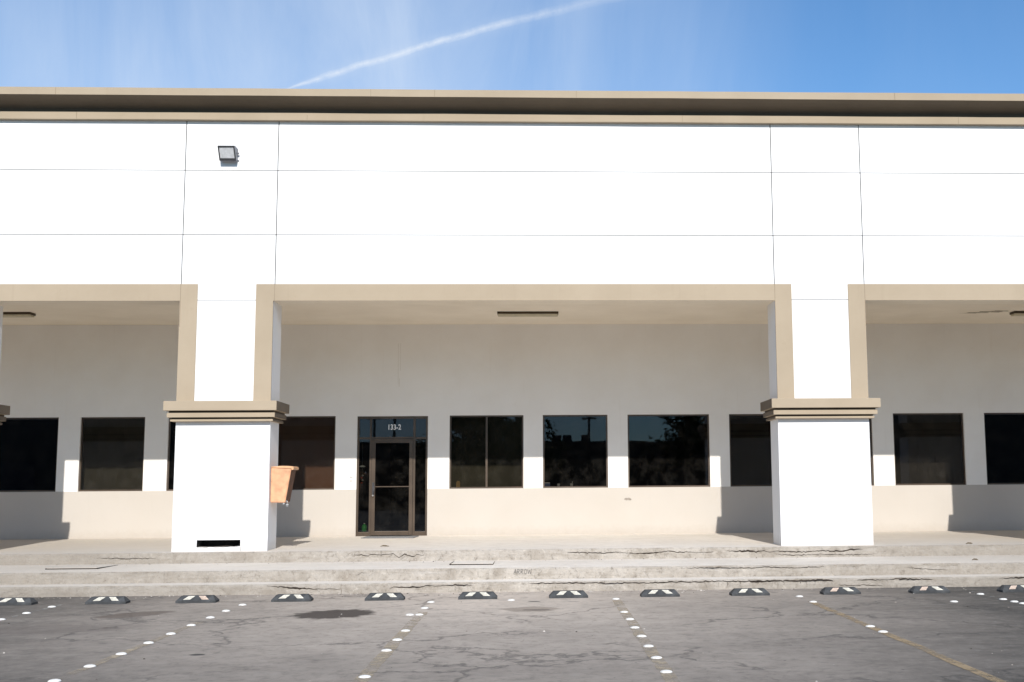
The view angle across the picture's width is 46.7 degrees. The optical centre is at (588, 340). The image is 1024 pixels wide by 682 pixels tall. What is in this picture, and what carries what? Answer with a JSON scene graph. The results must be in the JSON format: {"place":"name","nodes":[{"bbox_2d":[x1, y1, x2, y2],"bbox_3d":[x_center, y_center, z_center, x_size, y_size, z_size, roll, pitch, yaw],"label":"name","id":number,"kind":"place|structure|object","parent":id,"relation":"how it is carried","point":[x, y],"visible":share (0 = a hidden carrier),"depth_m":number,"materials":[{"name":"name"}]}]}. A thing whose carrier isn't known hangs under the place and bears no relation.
{"place":"outdoors","nodes":[
{"label":"outdoors","id":0,"kind":"place"},
{"bbox_2d":[0,87,1023,551],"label":"commercial building","id":1,"kind":"structure","parent":0,"point":[786,319],"depth_m":21.97,"materials":[{"name":"white paint"}]},
{"bbox_2d":[3,312,35,317],"bbox_3d":[-11.845,-0.524,23.866,1.250,0.086,0.260,0,-7,-2],"label":"ceiling light","id":2,"kind":"object","parent":1,"relation":"attached to","point":[19,315],"visible":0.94,"depth_m":23.78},
{"bbox_2d":[0,417,58,491],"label":"window","id":3,"kind":"structure","parent":1,"relation":"in","point":[28,446],"depth_m":25.43,"materials":[{"name":"black glass"}]},
{"bbox_2d":[78,417,144,491],"bbox_3d":[-10.258,2.440,25.503,1.370,1.590,0.040,0,-7,-2],"label":"window","id":4,"kind":"structure","parent":1,"relation":"in","point":[111,448],"depth_m":25.50,"materials":[{"name":"black glass"}]},
{"bbox_2d":[167,418,175,490],"bbox_3d":[-8.370,2.436,25.585,1.420,1.590,0.040,0,-7,-2],"label":"window","id":5,"kind":"structure","parent":1,"relation":"in","point":[172,425],"depth_m":25.54,"materials":[{"name":"black glass"}]},
{"bbox_2d":[218,146,238,160],"bbox_3d":[-6.533,-3.399,21.466,0.330,0.251,0.288,0,-7,-2],"label":"wall lamp","id":6,"kind":"object","parent":1,"relation":"attached to","point":[228,153],"visible":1,"depth_m":21.42,"materials":[{"name":"grey metal"}]},
{"bbox_2d":[270,466,298,506],"bbox_3d":[-5.463,2.610,21.262,0.402,0.720,0.458,0,-7,-2],"label":"litter bin","id":7,"kind":"object","parent":1,"relation":"attached to","point":[282,479],"visible":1,"depth_m":21.05,"materials":[{"name":"orange plastic"}]},
{"bbox_2d":[278,416,335,489],"bbox_3d":[-6.254,2.431,25.676,1.515,1.590,0.040,0,-7,-2],"label":"window","id":8,"kind":"structure","parent":1,"relation":"in","point":[307,443],"depth_m":25.69,"materials":[{"name":"brown glass"}]},
{"bbox_2d":[371,439,412,534],"bbox_3d":[-4.258,3.157,25.597,0.889,2.070,0.131,0,-7,-2],"label":"door","id":9,"kind":"structure","parent":1,"relation":"in","point":[392,459],"depth_m":25.63,"materials":[{"name":"black glass"}]},
{"bbox_2d":[449,415,522,488],"bbox_3d":[-2.226,2.422,25.851,1.610,1.590,0.040,0,-7,-2],"label":"window","id":10,"kind":"structure","parent":1,"relation":"in","point":[486,451],"depth_m":25.85,"materials":[{"name":"black glass"}]},
{"bbox_2d":[497,311,557,316],"bbox_3d":[-1.245,-0.547,24.325,1.250,0.086,0.260,0,-7,-2],"label":"ceiling light","id":11,"kind":"object","parent":1,"relation":"attached to","point":[527,313],"visible":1,"depth_m":24.21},
{"bbox_2d":[543,415,607,487],"bbox_3d":[-0.288,2.418,25.935,1.420,1.590,0.040,0,-7,-2],"label":"window","id":12,"kind":"structure","parent":1,"relation":"in","point":[575,447],"depth_m":25.93,"materials":[{"name":"black glass"}]},
{"bbox_2d":[627,414,709,486],"bbox_3d":[1.763,2.414,26.024,1.805,1.590,0.040,0,-7,-2],"label":"window","id":13,"kind":"structure","parent":1,"relation":"in","point":[668,450],"depth_m":26.02,"materials":[{"name":"black glass"}]},
{"bbox_2d":[729,414,771,486],"bbox_3d":[3.841,2.409,26.114,1.475,1.590,0.040,0,-7,-2],"label":"window","id":14,"kind":"structure","parent":1,"relation":"in","point":[749,434],"depth_m":26.10,"materials":[{"name":"black glass"}]},
{"bbox_2d":[869,419,873,485],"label":"window","id":15,"kind":"structure","parent":1,"relation":"in","point":[870,425],"depth_m":26.20,"materials":[{"name":"black glass"}]},
{"bbox_2d":[893,413,965,484],"bbox_3d":[7.558,2.401,26.275,1.595,1.590,0.040,0,-7,-2],"label":"window","id":16,"kind":"structure","parent":1,"relation":"in","point":[929,447],"depth_m":26.27,"materials":[{"name":"black glass"}]},
{"bbox_2d":[984,413,1023,484],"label":"window","id":17,"kind":"structure","parent":1,"relation":"in","point":[1004,432],"depth_m":26.35,"materials":[{"name":"black glass"}]},
{"bbox_2d":[1010,311,1023,315],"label":"ceiling light","id":18,"kind":"object","parent":1,"relation":"attached to","point":[1017,313],"visible":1,"depth_m":24.66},
{"bbox_2d":[0,586,1023,681],"bbox_3d":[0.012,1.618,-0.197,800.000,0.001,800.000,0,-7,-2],"label":"ground","id":19,"kind":"structure","parent":0,"point":[786,635],"depth_m":12.72,"materials":[{"name":"grey asphalt"}]},
{"bbox_2d":[0,597,37,605],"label":"wheel stop","id":20,"kind":"object","parent":19,"relation":"on","point":[18,601],"visible":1,"depth_m":16.79,"materials":[{"name":"black rubber"}]},
{"bbox_2d":[85,596,129,603],"bbox_3d":[-6.879,3.707,16.928,0.564,0.097,0.220,0,-7,-4],"label":"wheel stop","id":21,"kind":"object","parent":19,"relation":"on","point":[109,600],"visible":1,"depth_m":16.85,"materials":[{"name":"black rubber"}]},
{"bbox_2d":[77,622,196,669],"bbox_3d":[-4.541,2.835,9.542,0.122,0.001,10.000,0,-7,-2],"label":"parking line","id":22,"kind":"object","parent":19,"relation":"on","point":[116,656],"visible":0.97,"depth_m":11.85,"materials":[{"name":"beige paint"}]},
{"bbox_2d":[48,679,60,681],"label":"road stud","id":23,"kind":"object","parent":22,"relation":"on","point":[55,680],"visible":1,"depth_m":10.06,"materials":[{"name":"white plastic"}]},
{"bbox_2d":[84,664,95,667],"bbox_3d":[-4.600,2.995,10.911,0.109,0.020,0.109,0,-7,-2],"label":"road stud","id":24,"kind":"object","parent":22,"relation":"on","point":[89,665],"visible":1,"depth_m":10.88,"materials":[{"name":"white plastic"}]},
{"bbox_2d":[175,595,218,602],"bbox_3d":[-5.620,3.707,17.004,0.564,0.097,0.220,0,-7,-3],"label":"wheel stop","id":25,"kind":"object","parent":19,"relation":"on","point":[198,599],"visible":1,"depth_m":16.92,"materials":[{"name":"black rubber"}]},
{"bbox_2d":[271,594,313,601],"bbox_3d":[-4.275,3.707,17.083,0.564,0.097,0.220,0,-7,-2],"label":"wheel stop","id":26,"kind":"object","parent":19,"relation":"on","point":[293,598],"visible":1,"depth_m":17.00,"materials":[{"name":"black rubber"}]},
{"bbox_2d":[365,592,404,600],"bbox_3d":[-2.951,3.706,17.161,0.564,0.097,0.220,0,-7,-4],"label":"wheel stop","id":27,"kind":"object","parent":19,"relation":"on","point":[383,596],"visible":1,"depth_m":17.07,"materials":[{"name":"black rubber"}]},
{"bbox_2d":[356,612,425,681],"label":"parking line","id":28,"kind":"object","parent":19,"relation":"on","point":[394,645],"visible":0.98,"depth_m":11.68,"materials":[{"name":"beige paint"}]},
{"bbox_2d":[358,675,370,677],"bbox_3d":[-1.926,2.887,10.182,0.109,0.020,0.109,0,-7,-2],"label":"road stud","id":29,"kind":"object","parent":28,"relation":"on","point":[364,676],"visible":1,"depth_m":10.15,"materials":[{"name":"white plastic"}]},
{"bbox_2d":[458,591,496,599],"bbox_3d":[-1.612,3.706,17.240,0.564,0.097,0.220,0,-7,-3],"label":"wheel stop","id":30,"kind":"object","parent":19,"relation":"on","point":[480,595],"visible":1,"depth_m":17.16,"materials":[{"name":"black rubber"}]},
{"bbox_2d":[0,530,1023,597],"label":"sidewalk steps","id":31,"kind":"structure","parent":19,"relation":"on","point":[354,565],"depth_m":19.51,"materials":[{"name":"concrete"}]},
{"bbox_2d":[45,565,115,569],"bbox_3d":[-8.426,3.759,19.703,0.834,0.023,0.990,0,-7,-2],"label":"utility cover","id":32,"kind":"object","parent":31,"relation":"on","point":[81,567],"visible":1,"depth_m":19.39,"materials":[{"name":"metal"}]},
{"bbox_2d":[362,536,418,537],"bbox_3d":[-4.172,4.125,24.878,1.100,0.016,0.660,-1,-6,1],"label":"door mat","id":33,"kind":"object","parent":31,"relation":"on","point":[390,536],"depth_m":24.78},
{"bbox_2d":[449,561,494,564],"bbox_3d":[-1.958,3.749,20.018,0.724,0.023,0.920,0,-7,-2],"label":"utility cover","id":34,"kind":"object","parent":31,"relation":"on","point":[472,563],"visible":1,"depth_m":19.67,"materials":[{"name":"metal"}]},
{"bbox_2d":[514,569,531,573],"bbox_3d":[-1.045,3.660,18.789,0.289,0.083,0.001,0,-7,-2],"label":"graffiti tag","id":35,"kind":"object","parent":31,"relation":"attached to","point":[517,572],"visible":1,"depth_m":18.79,"materials":[{"name":"grey paint"}]},
{"bbox_2d":[549,590,587,597],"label":"wheel stop","id":36,"kind":"object","parent":19,"relation":"on","point":[569,594],"visible":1,"depth_m":17.23,"materials":[{"name":"black rubber"}]},
{"bbox_2d":[614,600,674,681],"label":"parking line","id":37,"kind":"object","parent":19,"relation":"on","point":[655,653],"visible":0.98,"depth_m":11.54,"materials":[{"name":"beige paint"}]},
{"bbox_2d":[660,670,671,672],"bbox_3d":[0.680,2.886,10.335,0.109,0.020,0.109,0,-7,-2],"label":"road stud","id":38,"kind":"object","parent":37,"relation":"on","point":[665,671],"visible":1,"depth_m":10.30,"materials":[{"name":"white plastic"}]},
{"bbox_2d":[640,589,679,596],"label":"wheel stop","id":39,"kind":"object","parent":19,"relation":"on","point":[659,593],"visible":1,"depth_m":17.31,"materials":[{"name":"black rubber"}]},
{"bbox_2d":[729,588,769,595],"bbox_3d":[2.378,3.705,17.475,0.564,0.097,0.220,0,-7,-5],"label":"wheel stop","id":40,"kind":"object","parent":19,"relation":"on","point":[748,592],"visible":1,"depth_m":17.39,"materials":[{"name":"black rubber"}]},
{"bbox_2d":[820,587,860,594],"bbox_3d":[3.737,3.704,17.555,0.564,0.097,0.220,0,-7,-5],"label":"wheel stop","id":41,"kind":"object","parent":19,"relation":"on","point":[837,590],"visible":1,"depth_m":17.47,"materials":[{"name":"black rubber"}]},
{"bbox_2d":[808,601,1006,681],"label":"parking line","id":42,"kind":"object","parent":19,"relation":"on","point":[967,667],"visible":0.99,"depth_m":11.20,"materials":[{"name":"yellow paint"}]},
{"bbox_2d":[908,586,949,593],"bbox_3d":[5.081,3.704,17.634,0.564,0.097,0.220,0,-7,-4],"label":"wheel stop","id":43,"kind":"object","parent":19,"relation":"on","point":[926,589],"visible":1,"depth_m":17.55,"materials":[{"name":"black rubber"}]},
{"bbox_2d":[997,585,1023,591],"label":"wheel stop","id":44,"kind":"object","parent":19,"relation":"on","point":[1010,588],"visible":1,"depth_m":17.64,"materials":[{"name":"black rubber"}]},
{"bbox_2d":[0,0,1023,93],"label":"sky","id":45,"kind":"structure","parent":0,"point":[840,46],"materials":[{"name":"blue"}]}
]}

